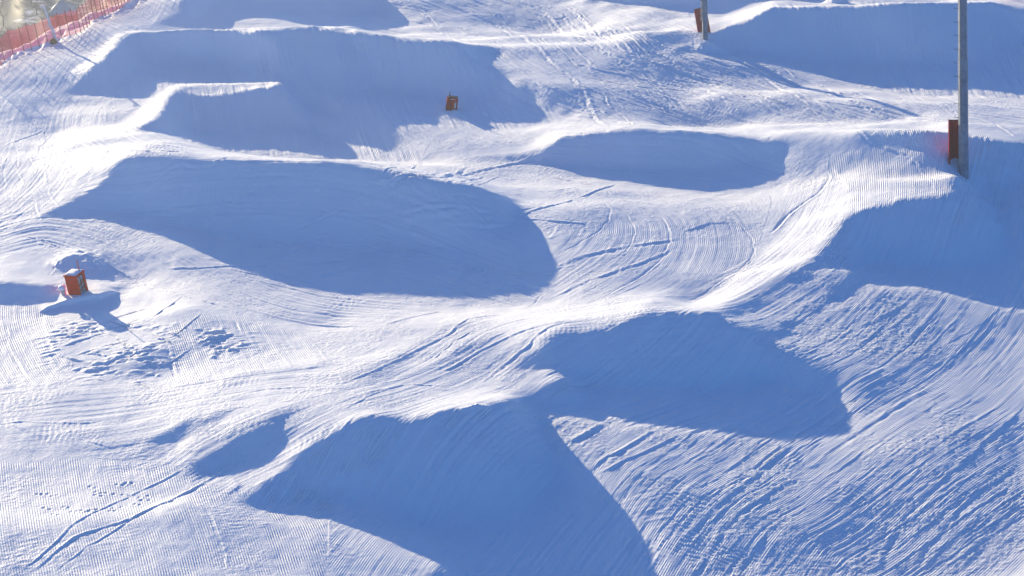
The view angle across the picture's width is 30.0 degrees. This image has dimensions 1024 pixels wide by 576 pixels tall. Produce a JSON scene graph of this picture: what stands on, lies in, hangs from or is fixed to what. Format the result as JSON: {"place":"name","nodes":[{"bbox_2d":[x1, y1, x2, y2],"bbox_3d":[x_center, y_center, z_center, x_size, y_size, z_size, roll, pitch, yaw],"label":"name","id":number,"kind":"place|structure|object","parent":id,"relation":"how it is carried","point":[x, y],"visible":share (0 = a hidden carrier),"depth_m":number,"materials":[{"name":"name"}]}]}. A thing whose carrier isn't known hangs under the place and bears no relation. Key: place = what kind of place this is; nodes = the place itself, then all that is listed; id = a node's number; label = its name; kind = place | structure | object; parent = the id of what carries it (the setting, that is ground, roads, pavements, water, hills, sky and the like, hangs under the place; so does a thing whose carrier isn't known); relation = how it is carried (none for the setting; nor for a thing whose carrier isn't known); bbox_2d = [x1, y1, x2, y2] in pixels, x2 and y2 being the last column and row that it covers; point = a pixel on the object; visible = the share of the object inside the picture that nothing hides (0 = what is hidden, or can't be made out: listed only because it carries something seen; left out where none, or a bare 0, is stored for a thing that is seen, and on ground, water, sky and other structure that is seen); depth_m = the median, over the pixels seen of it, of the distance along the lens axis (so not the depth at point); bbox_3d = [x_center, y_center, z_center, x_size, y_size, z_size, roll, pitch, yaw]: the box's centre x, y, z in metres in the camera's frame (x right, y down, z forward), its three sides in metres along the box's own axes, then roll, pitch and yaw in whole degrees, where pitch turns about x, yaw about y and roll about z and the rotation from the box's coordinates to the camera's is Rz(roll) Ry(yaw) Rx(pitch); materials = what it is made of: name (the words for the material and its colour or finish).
{"place":"outdoors","nodes":[
{"label":"outdoors","id":0,"kind":"place"},
{"bbox_2d":[0,0,1023,575],"bbox_3d":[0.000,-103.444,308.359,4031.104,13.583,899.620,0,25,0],"label":"snow ground","id":1,"kind":"structure","parent":0,"point":[614,288],"depth_m":81.08,"materials":[{"name":"white snow"}]},
{"bbox_2d":[0,26,13,43],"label":"frosted shrub","id":2,"kind":"object","parent":1,"relation":"on","point":[2,30],"visible":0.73,"depth_m":141.97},
{"bbox_2d":[39,6,56,39],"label":"leaning post","id":3,"kind":"object","parent":1,"relation":"on","point":[50,25],"visible":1,"depth_m":110.56,"materials":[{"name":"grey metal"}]},
{"bbox_2d":[50,38,56,43],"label":"padding sack","id":4,"kind":"object","parent":1,"relation":"on","point":[53,40],"visible":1,"depth_m":110.68,"materials":[{"name":"fabric"}]},
{"bbox_2d":[58,284,65,294],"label":"pipe stub","id":5,"kind":"object","parent":1,"relation":"on","point":[62,288],"visible":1,"depth_m":80.65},
{"bbox_2d":[48,0,77,26],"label":"gazebo hut","id":6,"kind":"object","parent":1,"relation":"on","point":[59,7],"visible":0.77,"depth_m":145.45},
{"bbox_2d":[55,16,63,25],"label":"safety net","id":7,"kind":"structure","parent":6,"relation":"in","point":[59,20],"depth_m":145.50,"materials":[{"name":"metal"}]},
{"bbox_2d":[0,0,127,65],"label":"safety net fence","id":8,"kind":"object","parent":1,"relation":"on","point":[73,24],"visible":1,"depth_m":110.72,"materials":[{"name":"red plastic"}]},
{"bbox_2d":[63,259,87,294],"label":"hydrant box","id":9,"kind":"object","parent":1,"relation":"on","point":[75,281],"visible":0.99,"depth_m":80.53,"materials":[{"name":"orange paint"}]},
{"bbox_2d":[446,92,457,110],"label":"hydrant box","id":10,"kind":"object","parent":1,"relation":"on","point":[451,102],"visible":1,"depth_m":102.81,"materials":[{"name":"brown paint"}]},
{"bbox_2d":[694,8,709,32],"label":"mast pad","id":11,"kind":"object","parent":1,"relation":"on","point":[697,12],"visible":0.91,"depth_m":110.00,"materials":[{"name":"red fabric"}]},
{"bbox_2d":[700,0,707,39],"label":"lighting mast","id":12,"kind":"object","parent":1,"relation":"on","point":[704,12],"visible":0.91,"depth_m":109.06,"materials":[{"name":"metal"}]},
{"bbox_2d":[948,119,957,164],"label":"mast pad","id":13,"kind":"object","parent":1,"relation":"on","point":[952,138],"visible":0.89,"depth_m":90.79,"materials":[{"name":"red fabric"}]},
{"bbox_2d":[954,0,968,178],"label":"lighting mast","id":14,"kind":"object","parent":1,"relation":"on","point":[963,152],"visible":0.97,"depth_m":89.86,"materials":[{"name":"metal"}]}
]}

